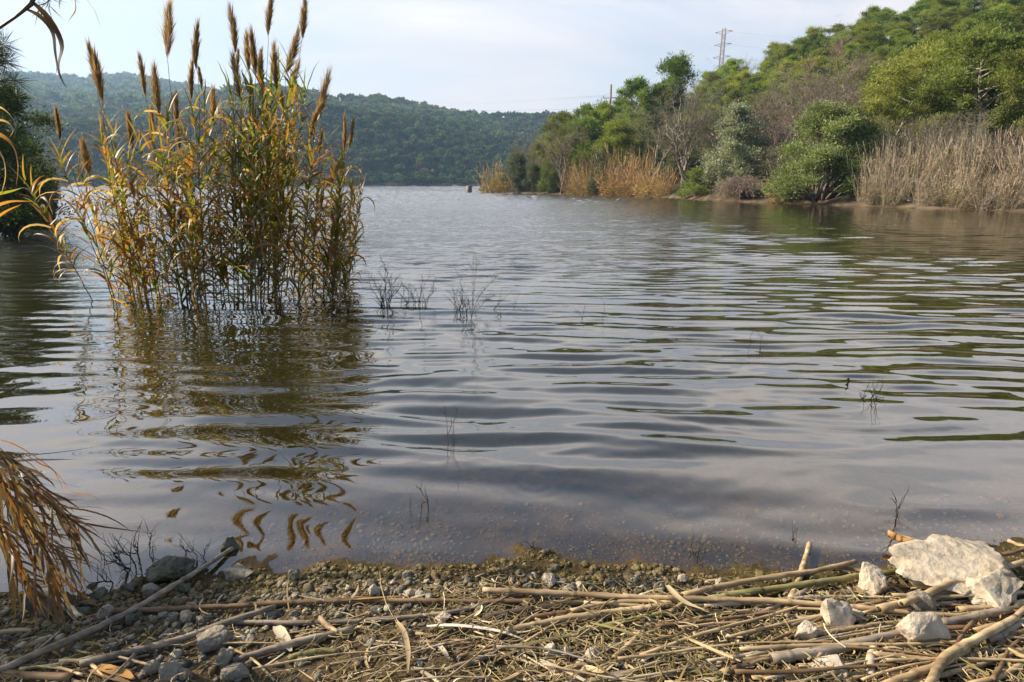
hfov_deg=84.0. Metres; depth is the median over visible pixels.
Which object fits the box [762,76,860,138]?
bare tree
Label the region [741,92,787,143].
pine tree
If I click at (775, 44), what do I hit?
pine tree
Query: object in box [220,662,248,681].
rock
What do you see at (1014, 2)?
pine tree
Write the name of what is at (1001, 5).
pine tree
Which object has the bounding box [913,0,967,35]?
pine tree
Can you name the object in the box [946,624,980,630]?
dry cane
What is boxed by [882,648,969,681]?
dry cane
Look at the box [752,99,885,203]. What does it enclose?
tamarisk bush
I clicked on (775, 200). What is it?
reed thicket
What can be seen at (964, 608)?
dry cane
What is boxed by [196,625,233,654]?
rock
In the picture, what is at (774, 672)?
dry cane
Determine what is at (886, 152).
reed thicket
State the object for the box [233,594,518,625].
dry cane
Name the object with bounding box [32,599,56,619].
rock
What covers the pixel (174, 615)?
pebble
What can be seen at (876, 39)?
pine tree
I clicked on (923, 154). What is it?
reed thicket
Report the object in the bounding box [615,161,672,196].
reed thicket
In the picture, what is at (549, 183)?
green bush
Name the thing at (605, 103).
pine tree
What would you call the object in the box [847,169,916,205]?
reed thicket
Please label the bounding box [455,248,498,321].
water weed
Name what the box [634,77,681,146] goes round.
pine tree
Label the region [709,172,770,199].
twig mound
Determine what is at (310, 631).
dry cane
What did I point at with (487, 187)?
reed thicket
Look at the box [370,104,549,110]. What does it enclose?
power line
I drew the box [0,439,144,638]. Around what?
drooping reed
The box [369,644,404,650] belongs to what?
dry cane
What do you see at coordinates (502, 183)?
olive bush
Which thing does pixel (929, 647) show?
dry cane
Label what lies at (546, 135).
pine tree
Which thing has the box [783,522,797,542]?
twig
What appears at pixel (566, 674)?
dry cane
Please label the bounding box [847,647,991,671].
dry cane
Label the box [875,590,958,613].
dry cane
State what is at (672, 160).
olive bush
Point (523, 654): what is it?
dry cane
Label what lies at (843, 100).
bare tree
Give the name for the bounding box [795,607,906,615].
dry cane
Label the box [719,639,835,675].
dry cane
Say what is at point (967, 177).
reed thicket
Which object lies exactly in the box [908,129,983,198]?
reed thicket
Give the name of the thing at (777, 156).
bare tree
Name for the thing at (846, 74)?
bare tree
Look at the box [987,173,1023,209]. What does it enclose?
reed thicket
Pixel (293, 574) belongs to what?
rock
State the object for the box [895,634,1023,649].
dry cane
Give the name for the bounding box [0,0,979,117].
sky
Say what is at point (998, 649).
dry cane
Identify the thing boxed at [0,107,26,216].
reed tuft
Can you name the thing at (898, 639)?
dry cane
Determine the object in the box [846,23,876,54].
pine tree
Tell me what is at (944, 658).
dry cane
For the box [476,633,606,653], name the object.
dry cane
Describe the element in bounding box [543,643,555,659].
rock
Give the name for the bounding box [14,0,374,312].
giant reed clump
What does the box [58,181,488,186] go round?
reed fringe
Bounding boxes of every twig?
[32,0,78,23]
[72,521,141,591]
[135,522,210,565]
[416,483,437,510]
[443,406,457,435]
[639,588,663,594]
[688,529,709,556]
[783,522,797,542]
[859,377,889,399]
[891,487,908,526]
[954,620,975,643]
[989,638,1021,681]
[1007,539,1023,546]
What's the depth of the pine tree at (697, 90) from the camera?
118.84 m
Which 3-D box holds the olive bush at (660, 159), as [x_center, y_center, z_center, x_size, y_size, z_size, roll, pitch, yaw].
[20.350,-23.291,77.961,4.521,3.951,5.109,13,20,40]
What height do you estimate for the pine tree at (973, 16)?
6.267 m
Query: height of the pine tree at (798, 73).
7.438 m
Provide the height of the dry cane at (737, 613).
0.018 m
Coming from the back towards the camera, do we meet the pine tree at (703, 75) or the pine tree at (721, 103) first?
the pine tree at (703, 75)
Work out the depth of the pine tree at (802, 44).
113.38 m
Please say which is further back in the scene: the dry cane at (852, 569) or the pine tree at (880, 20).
the pine tree at (880, 20)
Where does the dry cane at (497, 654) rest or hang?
on the ground
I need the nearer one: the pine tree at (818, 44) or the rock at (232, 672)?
the rock at (232, 672)
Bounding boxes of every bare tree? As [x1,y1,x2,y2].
[505,133,540,175]
[523,114,593,193]
[531,155,546,165]
[624,58,740,188]
[672,89,762,167]
[701,128,723,162]
[728,77,807,149]
[738,60,759,73]
[745,140,811,181]
[748,50,865,158]
[749,100,803,149]
[749,108,806,152]
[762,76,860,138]
[774,19,869,103]
[788,81,891,145]
[791,48,876,102]
[794,57,887,117]
[827,44,911,96]
[828,38,852,59]
[860,111,951,149]
[870,108,943,178]
[897,99,975,178]
[923,113,1012,154]
[939,99,1010,187]
[982,116,1023,191]
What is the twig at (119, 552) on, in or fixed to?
on the ground
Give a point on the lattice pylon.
(722, 44)
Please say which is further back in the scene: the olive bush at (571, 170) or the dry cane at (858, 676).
the olive bush at (571, 170)
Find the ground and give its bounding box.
[0,4,1023,681]
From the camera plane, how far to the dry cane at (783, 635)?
1.97 m
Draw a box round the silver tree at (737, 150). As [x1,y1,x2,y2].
[695,99,776,194]
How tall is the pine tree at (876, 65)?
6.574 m
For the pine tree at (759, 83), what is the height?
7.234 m
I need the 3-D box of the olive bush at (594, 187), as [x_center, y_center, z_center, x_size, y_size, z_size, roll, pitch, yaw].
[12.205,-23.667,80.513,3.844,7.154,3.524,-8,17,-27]
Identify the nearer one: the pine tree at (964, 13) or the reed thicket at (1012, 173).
the reed thicket at (1012, 173)
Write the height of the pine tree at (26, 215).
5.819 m
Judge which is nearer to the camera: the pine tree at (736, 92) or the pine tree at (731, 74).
the pine tree at (736, 92)
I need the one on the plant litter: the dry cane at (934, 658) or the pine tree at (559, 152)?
the dry cane at (934, 658)
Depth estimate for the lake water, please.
5.86 m
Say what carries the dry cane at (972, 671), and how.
on the ground
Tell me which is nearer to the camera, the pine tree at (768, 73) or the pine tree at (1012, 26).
the pine tree at (1012, 26)
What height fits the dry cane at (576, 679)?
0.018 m
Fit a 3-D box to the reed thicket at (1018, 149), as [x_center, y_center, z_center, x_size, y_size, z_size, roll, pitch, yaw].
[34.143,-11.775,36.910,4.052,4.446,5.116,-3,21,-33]
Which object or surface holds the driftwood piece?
on the ground
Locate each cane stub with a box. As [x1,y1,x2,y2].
[318,616,338,634]
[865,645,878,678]
[875,659,887,678]
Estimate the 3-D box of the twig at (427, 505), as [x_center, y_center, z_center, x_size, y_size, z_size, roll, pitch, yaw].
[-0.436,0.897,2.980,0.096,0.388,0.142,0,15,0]
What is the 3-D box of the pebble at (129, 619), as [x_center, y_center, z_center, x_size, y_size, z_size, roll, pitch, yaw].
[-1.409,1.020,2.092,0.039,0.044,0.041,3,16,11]
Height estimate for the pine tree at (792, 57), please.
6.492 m
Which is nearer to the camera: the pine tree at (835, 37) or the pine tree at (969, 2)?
the pine tree at (969, 2)
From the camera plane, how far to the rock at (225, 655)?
1.85 m
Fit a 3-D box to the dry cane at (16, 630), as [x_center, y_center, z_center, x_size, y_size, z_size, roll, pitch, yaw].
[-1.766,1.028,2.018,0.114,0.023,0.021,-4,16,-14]
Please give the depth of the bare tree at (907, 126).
44.02 m
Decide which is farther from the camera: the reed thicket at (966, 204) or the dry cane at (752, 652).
the reed thicket at (966, 204)
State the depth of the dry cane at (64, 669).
1.84 m
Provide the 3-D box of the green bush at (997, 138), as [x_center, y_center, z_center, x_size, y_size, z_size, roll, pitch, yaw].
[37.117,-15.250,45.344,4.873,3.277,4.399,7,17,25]
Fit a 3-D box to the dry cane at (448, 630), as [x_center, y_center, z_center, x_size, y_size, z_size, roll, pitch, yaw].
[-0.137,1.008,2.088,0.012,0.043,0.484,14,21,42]
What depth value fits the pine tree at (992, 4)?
89.23 m
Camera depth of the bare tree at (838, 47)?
101.55 m
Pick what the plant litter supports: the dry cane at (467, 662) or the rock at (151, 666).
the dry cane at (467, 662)
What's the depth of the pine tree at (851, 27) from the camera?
112.80 m
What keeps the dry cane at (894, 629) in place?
on the ground
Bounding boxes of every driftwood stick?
[0,546,233,671]
[79,604,275,667]
[233,625,353,662]
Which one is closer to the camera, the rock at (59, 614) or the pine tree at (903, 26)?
the rock at (59, 614)
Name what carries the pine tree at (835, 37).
on the ground
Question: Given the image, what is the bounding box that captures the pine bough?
[0,30,40,146]
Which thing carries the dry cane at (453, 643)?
on the plant litter
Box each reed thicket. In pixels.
[474,162,512,192]
[553,158,584,194]
[564,162,595,195]
[565,145,595,191]
[584,139,640,191]
[591,158,636,195]
[599,157,647,196]
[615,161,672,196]
[621,146,668,190]
[647,162,681,196]
[753,176,796,202]
[837,141,916,183]
[846,147,920,200]
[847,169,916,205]
[856,135,920,198]
[857,172,913,205]
[873,140,931,191]
[876,156,931,195]
[887,133,968,192]
[891,143,970,200]
[905,170,972,204]
[906,172,981,206]
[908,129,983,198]
[917,142,976,181]
[918,145,994,195]
[926,124,1012,189]
[934,127,1010,206]
[939,167,998,208]
[942,140,1009,187]
[953,126,1023,201]
[955,125,1019,187]
[962,155,1022,205]
[963,171,1020,209]
[977,132,1023,199]
[979,141,1023,206]
[986,139,1023,194]
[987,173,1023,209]
[1006,127,1023,174]
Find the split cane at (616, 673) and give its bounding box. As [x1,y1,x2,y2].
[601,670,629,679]
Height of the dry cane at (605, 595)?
0.051 m
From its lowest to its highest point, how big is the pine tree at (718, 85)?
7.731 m
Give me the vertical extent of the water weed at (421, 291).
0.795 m
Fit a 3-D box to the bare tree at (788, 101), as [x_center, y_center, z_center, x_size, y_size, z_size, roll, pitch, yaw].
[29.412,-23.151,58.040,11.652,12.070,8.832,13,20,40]
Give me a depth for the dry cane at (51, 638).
2.00 m
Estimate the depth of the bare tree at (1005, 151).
36.93 m
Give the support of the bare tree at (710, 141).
on the ground
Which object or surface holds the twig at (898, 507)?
on the ground
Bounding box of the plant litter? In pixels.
[0,565,1023,681]
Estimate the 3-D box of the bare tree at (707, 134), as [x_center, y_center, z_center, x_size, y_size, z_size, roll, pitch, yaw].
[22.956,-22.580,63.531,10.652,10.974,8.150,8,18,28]
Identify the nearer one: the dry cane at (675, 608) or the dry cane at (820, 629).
the dry cane at (820, 629)
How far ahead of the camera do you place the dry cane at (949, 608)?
2.12 m
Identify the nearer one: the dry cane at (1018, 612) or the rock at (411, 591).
the dry cane at (1018, 612)
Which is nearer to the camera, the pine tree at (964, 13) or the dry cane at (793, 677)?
the dry cane at (793, 677)
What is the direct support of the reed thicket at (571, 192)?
on the ground
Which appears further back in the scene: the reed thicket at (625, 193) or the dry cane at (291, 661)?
the reed thicket at (625, 193)
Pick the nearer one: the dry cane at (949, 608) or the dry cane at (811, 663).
the dry cane at (811, 663)
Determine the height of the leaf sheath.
0.035 m
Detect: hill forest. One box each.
[0,70,338,111]
[8,82,567,143]
[8,100,540,184]
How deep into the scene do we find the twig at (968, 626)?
1.96 m
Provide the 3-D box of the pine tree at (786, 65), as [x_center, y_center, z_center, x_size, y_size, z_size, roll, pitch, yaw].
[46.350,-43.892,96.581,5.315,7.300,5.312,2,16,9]
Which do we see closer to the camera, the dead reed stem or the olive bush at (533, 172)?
the dead reed stem
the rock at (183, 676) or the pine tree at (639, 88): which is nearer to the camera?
the rock at (183, 676)
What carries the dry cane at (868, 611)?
on the plant litter
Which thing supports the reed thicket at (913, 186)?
on the ground
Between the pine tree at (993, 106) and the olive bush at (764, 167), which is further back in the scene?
the olive bush at (764, 167)
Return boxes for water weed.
[368,259,401,313]
[380,277,435,311]
[443,286,483,318]
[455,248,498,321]
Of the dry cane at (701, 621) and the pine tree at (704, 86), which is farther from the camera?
the pine tree at (704, 86)
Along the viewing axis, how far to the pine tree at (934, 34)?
72.73 m
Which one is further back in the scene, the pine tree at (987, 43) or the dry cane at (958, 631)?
the pine tree at (987, 43)
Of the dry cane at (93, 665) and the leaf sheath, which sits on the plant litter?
the dry cane at (93, 665)
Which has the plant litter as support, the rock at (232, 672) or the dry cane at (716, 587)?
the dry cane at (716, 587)
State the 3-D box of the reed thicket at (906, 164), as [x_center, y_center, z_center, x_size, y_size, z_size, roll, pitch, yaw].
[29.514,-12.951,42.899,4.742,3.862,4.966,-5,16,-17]
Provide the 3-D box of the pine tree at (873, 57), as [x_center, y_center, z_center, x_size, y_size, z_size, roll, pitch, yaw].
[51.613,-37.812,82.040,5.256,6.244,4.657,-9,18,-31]
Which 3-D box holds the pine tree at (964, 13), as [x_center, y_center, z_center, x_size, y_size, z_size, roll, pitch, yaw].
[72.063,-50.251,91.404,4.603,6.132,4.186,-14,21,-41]
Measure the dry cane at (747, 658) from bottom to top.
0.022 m
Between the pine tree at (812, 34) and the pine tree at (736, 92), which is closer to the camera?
the pine tree at (736, 92)
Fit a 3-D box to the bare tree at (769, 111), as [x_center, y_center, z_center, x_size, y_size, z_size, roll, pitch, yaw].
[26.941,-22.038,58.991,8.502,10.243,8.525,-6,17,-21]
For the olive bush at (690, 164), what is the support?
on the ground
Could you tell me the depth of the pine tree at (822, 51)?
95.61 m
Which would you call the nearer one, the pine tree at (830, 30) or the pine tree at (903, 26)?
the pine tree at (903, 26)
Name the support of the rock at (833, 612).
on the ground
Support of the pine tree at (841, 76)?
on the ground
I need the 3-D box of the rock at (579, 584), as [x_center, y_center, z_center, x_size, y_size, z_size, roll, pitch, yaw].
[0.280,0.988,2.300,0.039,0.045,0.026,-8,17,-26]
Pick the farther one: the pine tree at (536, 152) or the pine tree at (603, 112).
the pine tree at (536, 152)
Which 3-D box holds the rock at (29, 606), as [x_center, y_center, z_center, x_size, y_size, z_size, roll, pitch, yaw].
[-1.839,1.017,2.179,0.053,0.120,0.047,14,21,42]
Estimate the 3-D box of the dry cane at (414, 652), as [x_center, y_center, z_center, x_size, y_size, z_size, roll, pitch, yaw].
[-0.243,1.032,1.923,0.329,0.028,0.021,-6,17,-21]
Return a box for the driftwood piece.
[287,647,339,663]
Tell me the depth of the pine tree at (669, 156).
79.44 m
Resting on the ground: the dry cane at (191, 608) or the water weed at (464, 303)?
the dry cane at (191, 608)
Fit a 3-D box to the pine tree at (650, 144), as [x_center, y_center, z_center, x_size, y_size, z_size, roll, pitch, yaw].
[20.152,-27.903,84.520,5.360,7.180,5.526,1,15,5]
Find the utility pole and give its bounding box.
[603,84,617,103]
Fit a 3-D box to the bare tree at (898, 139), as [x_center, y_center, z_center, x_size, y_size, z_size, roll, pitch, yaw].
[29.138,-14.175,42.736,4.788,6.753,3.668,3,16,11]
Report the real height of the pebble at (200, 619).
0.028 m
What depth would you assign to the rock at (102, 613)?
2.12 m
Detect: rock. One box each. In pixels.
[22,595,39,613]
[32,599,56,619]
[52,609,66,620]
[77,599,98,607]
[88,587,107,600]
[96,604,114,619]
[119,582,134,592]
[141,659,159,675]
[142,583,158,597]
[144,555,194,582]
[158,661,183,681]
[177,583,190,592]
[178,668,192,680]
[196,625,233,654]
[216,648,233,667]
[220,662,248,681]
[221,536,240,552]
[223,563,252,580]
[273,625,291,650]
[288,569,299,581]
[368,584,380,596]
[405,589,415,597]
[415,589,423,597]
[435,611,450,622]
[542,573,555,585]
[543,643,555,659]
[563,646,570,657]
[576,581,584,587]
[585,647,599,659]
[677,573,687,581]
[715,577,723,583]
[793,620,816,640]
[814,654,848,679]
[820,598,855,634]
[852,609,863,618]
[858,562,886,595]
[895,612,950,645]
[907,590,936,611]
[966,569,1023,614]
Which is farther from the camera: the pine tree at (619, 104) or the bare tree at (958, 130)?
the pine tree at (619, 104)
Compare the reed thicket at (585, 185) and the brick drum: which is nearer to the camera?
the reed thicket at (585, 185)
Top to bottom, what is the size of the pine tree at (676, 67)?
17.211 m
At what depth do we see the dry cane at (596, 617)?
2.09 m
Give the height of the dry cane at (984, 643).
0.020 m
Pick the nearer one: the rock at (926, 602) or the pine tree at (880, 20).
the rock at (926, 602)
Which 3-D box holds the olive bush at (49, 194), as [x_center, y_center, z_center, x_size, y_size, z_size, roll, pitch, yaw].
[-18.966,-6.041,22.300,2.087,3.882,2.358,-1,15,-4]
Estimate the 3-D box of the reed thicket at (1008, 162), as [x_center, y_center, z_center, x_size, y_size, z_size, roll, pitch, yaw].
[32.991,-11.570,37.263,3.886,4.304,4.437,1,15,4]
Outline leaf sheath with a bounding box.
[888,530,915,541]
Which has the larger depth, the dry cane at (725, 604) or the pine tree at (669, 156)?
the pine tree at (669, 156)
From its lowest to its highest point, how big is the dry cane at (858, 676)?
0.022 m
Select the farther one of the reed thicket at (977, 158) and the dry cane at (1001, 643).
the reed thicket at (977, 158)
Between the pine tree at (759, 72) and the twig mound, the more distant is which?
the pine tree at (759, 72)
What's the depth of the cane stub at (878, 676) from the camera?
1.81 m
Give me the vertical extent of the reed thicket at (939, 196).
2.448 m
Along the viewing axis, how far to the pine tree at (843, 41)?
103.99 m
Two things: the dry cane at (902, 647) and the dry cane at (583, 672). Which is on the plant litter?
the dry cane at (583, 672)
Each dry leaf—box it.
[89,668,129,681]
[96,664,134,678]
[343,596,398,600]
[395,621,410,672]
[426,624,523,639]
[436,643,449,659]
[585,664,613,672]
[665,585,703,609]
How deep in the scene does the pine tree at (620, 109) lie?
116.74 m
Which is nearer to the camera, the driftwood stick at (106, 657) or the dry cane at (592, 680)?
the dry cane at (592, 680)
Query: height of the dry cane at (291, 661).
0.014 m
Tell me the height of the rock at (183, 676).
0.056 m
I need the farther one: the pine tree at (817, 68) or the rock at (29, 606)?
the pine tree at (817, 68)
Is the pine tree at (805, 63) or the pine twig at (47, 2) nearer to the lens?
the pine twig at (47, 2)
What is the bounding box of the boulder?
[888,534,1022,594]
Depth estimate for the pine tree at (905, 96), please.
48.98 m
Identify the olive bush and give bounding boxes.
[0,157,55,238]
[15,142,59,223]
[46,177,63,217]
[491,175,509,190]
[497,150,531,192]
[520,161,544,192]
[565,164,580,180]
[586,148,610,194]
[644,156,666,181]
[655,156,687,184]
[671,150,697,171]
[708,162,730,186]
[746,150,795,182]
[782,140,812,171]
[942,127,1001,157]
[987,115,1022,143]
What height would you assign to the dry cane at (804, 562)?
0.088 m
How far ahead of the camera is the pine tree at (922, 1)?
108.46 m
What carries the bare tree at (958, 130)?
on the ground
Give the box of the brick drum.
[466,186,471,192]
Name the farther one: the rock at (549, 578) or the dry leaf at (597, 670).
the rock at (549, 578)
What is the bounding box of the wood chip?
[540,661,553,670]
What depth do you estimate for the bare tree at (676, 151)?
65.59 m
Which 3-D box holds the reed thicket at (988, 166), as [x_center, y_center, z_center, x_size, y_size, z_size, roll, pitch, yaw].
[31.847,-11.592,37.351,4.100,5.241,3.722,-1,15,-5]
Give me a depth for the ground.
2.86 m
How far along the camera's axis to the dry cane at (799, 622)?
2.06 m
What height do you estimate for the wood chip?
0.017 m
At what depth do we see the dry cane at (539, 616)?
2.10 m
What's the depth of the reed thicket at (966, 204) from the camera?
37.40 m
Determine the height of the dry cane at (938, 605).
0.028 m
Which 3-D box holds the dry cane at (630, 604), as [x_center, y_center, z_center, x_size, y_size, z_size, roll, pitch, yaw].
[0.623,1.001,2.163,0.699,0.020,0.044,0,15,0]
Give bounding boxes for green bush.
[534,161,560,193]
[539,159,559,178]
[673,166,715,198]
[825,116,897,195]
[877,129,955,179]
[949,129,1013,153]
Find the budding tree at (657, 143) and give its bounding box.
[611,95,713,186]
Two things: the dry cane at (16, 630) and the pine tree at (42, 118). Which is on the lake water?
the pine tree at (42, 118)
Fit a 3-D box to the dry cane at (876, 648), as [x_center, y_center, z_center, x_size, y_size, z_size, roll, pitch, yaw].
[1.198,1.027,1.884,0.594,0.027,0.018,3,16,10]
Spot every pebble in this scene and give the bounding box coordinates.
[62,624,71,631]
[78,607,90,616]
[125,613,136,626]
[168,612,178,619]
[180,610,191,622]
[196,616,203,623]
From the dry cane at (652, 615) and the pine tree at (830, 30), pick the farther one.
the pine tree at (830, 30)
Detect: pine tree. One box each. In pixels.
[0,75,68,228]
[0,104,79,237]
[525,141,546,165]
[540,122,556,137]
[540,132,551,156]
[543,110,576,173]
[545,133,556,142]
[551,132,580,176]
[554,114,607,170]
[568,102,602,140]
[576,97,623,170]
[586,105,626,159]
[588,118,647,185]
[607,136,634,161]
[609,105,622,116]
[611,74,654,144]
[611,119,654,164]
[612,97,626,109]
[619,99,638,119]
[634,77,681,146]
[634,129,662,167]
[645,50,701,151]
[659,130,685,159]
[679,102,728,162]
[687,85,706,101]
[692,108,724,155]
[696,81,721,99]
[697,71,712,96]
[700,98,724,106]
[702,70,725,97]
[705,79,732,102]
[714,64,735,95]
[717,57,748,94]
[719,70,760,101]
[722,88,747,108]
[725,72,743,90]
[737,74,767,103]
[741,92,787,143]
[745,71,765,95]
[754,60,776,76]
[755,72,786,108]
[757,68,781,91]
[760,41,785,63]
[761,76,792,114]
[762,45,790,66]
[765,42,799,71]
[769,59,800,92]
[774,70,821,115]
[779,54,802,75]
[783,55,825,102]
[786,35,815,63]
[788,63,832,97]
[798,25,825,53]
[805,31,825,52]
[808,48,840,74]
[810,37,832,50]
[811,54,832,77]
[819,29,851,49]
[819,55,850,88]
[821,23,848,49]
[823,37,852,51]
[832,65,854,105]
[834,65,871,108]
[840,42,867,65]
[843,20,865,56]
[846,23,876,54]
[850,29,891,65]
[850,35,988,155]
[850,71,906,119]
[852,21,892,64]
[853,3,883,38]
[854,60,891,95]
[857,19,886,42]
[861,55,883,73]
[863,92,900,123]
[867,45,891,62]
[868,6,896,29]
[878,11,899,32]
[883,12,917,44]
[883,29,919,59]
[883,75,954,140]
[884,36,920,62]
[886,55,911,92]
[887,21,913,49]
[892,35,928,61]
[899,2,933,35]
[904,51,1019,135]
[905,17,1023,171]
[910,0,943,35]
[912,29,953,67]
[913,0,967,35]
[919,17,952,40]
[929,32,965,50]
[945,7,973,33]
[946,0,983,23]
[948,18,982,33]
[954,9,988,31]
[971,5,1022,37]
[974,19,1020,34]
[975,0,1001,10]
[976,3,1023,32]
[982,0,1021,12]
[982,45,1023,138]
[982,91,1022,122]
[996,0,1023,13]
[1009,0,1023,33]
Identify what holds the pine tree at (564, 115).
on the ground
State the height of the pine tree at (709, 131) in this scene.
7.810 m
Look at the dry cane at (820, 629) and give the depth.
2.01 m
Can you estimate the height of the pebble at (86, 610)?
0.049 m
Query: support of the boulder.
on the ground
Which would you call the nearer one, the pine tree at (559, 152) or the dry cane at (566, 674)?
the dry cane at (566, 674)
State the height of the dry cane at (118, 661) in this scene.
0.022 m
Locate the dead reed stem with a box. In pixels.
[0,0,97,87]
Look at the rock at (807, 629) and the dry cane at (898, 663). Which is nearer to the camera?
the dry cane at (898, 663)
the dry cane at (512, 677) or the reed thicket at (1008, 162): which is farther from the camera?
the reed thicket at (1008, 162)
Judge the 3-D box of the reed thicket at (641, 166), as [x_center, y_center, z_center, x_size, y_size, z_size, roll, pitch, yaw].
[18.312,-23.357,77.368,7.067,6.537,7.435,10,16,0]
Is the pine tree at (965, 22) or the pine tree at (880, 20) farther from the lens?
the pine tree at (880, 20)
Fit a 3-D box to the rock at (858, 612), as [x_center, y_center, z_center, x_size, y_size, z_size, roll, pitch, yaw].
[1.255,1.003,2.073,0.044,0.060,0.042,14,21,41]
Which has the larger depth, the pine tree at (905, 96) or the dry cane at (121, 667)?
the pine tree at (905, 96)
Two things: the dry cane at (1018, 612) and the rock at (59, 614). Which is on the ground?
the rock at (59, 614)
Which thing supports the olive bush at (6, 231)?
on the lake water
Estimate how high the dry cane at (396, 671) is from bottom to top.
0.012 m
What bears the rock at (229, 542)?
on the ground
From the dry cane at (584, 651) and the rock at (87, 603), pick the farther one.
the rock at (87, 603)
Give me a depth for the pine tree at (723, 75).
126.81 m
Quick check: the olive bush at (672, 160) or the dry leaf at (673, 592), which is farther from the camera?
the olive bush at (672, 160)
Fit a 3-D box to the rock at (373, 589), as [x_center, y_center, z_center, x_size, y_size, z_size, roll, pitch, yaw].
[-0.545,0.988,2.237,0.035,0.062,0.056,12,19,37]
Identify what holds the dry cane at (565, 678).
on the plant litter
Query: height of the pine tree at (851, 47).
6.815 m
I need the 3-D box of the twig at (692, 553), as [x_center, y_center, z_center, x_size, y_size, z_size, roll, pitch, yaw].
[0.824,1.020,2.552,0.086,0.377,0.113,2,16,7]
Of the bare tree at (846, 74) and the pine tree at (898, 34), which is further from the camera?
the pine tree at (898, 34)
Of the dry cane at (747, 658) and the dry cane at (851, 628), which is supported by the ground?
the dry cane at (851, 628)
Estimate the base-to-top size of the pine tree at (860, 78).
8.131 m
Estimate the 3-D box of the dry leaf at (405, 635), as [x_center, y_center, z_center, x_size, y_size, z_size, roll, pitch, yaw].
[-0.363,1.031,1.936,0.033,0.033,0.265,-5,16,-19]
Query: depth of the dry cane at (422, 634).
1.94 m
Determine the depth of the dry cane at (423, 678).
1.77 m
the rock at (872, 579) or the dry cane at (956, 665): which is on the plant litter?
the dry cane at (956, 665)
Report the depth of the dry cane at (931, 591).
2.15 m
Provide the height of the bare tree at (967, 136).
7.012 m
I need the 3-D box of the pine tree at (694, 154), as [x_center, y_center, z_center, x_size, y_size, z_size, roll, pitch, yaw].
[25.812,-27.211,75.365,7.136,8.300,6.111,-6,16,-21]
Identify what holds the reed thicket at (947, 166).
on the ground
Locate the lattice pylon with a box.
[713,28,732,75]
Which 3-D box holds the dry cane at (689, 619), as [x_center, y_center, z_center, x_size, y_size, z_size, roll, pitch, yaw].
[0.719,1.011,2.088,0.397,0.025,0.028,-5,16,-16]
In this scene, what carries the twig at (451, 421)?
in the lake water
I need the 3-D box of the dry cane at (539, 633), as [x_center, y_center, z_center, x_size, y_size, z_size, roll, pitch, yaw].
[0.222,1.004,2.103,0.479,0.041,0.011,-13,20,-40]
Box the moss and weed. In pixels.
[0,533,1023,660]
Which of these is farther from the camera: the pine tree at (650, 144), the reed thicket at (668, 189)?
the pine tree at (650, 144)
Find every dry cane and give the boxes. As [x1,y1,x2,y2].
[0,628,32,633]
[0,670,75,681]
[19,655,94,669]
[27,573,82,620]
[35,618,72,650]
[37,665,84,675]
[58,658,106,679]
[95,654,149,665]
[103,652,134,681]
[113,597,536,613]
[117,656,145,664]
[180,629,239,648]
[190,642,276,645]
[229,646,275,681]
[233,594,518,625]
[252,650,379,669]
[297,625,323,637]
[330,654,411,663]
[363,668,456,675]
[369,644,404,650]
[391,636,486,661]
[401,676,491,681]
[411,665,435,670]
[414,601,533,650]
[415,631,537,664]
[420,670,439,681]
[421,587,519,648]
[423,633,493,643]
[425,640,480,644]
[444,641,514,672]
[448,607,526,676]
[457,624,507,654]
[459,618,581,657]
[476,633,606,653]
[482,587,964,617]
[482,645,545,660]
[488,633,567,679]
[488,641,545,655]
[496,645,597,663]
[496,663,531,681]
[503,664,540,681]
[504,602,670,633]
[510,610,669,650]
[511,604,604,625]
[524,587,612,642]
[530,672,642,678]
[539,659,605,680]
[545,663,645,681]
[550,650,647,681]
[556,629,693,657]
[565,670,585,681]
[570,599,671,611]
[579,602,704,621]
[584,600,719,608]
[586,590,736,599]
[587,676,628,681]
[608,666,696,680]
[612,630,641,658]
[617,640,843,659]
[619,666,689,681]
[621,616,794,673]
[639,605,800,654]
[655,599,880,627]
[661,608,754,629]
[668,601,701,613]
[678,621,738,627]
[681,559,857,595]
[682,610,781,614]
[691,587,808,634]
[703,595,905,606]
[707,624,895,661]
[708,569,898,596]
[719,630,765,654]
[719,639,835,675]
[725,598,903,639]
[729,654,768,663]
[734,663,895,674]
[739,640,955,650]
[745,610,977,656]
[751,675,790,680]
[762,616,822,644]
[764,650,913,680]
[768,602,1023,664]
[778,640,975,663]
[781,541,811,619]
[783,664,922,679]
[785,597,962,636]
[788,599,886,626]
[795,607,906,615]
[796,599,969,618]
[797,662,818,668]
[813,601,968,661]
[817,602,1023,636]
[817,622,885,630]
[841,567,859,571]
[841,670,907,681]
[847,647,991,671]
[857,602,969,632]
[859,600,956,612]
[861,660,934,681]
[862,609,875,613]
[864,634,971,656]
[871,643,1011,681]
[873,651,926,657]
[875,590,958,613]
[880,648,1021,681]
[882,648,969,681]
[885,657,1023,661]
[889,614,1011,642]
[889,641,1023,652]
[891,590,1023,597]
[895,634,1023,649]
[898,559,1023,606]
[912,647,1023,681]
[924,614,1019,681]
[937,602,1016,611]
[943,669,976,674]
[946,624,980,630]
[950,629,970,633]
[950,634,1023,639]
[955,599,1023,612]
[968,662,1023,681]
[971,605,1023,633]
[981,648,1019,650]
[984,617,1023,644]
[993,627,1023,647]
[998,547,1023,555]
[1008,647,1023,657]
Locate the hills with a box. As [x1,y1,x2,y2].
[26,80,558,186]

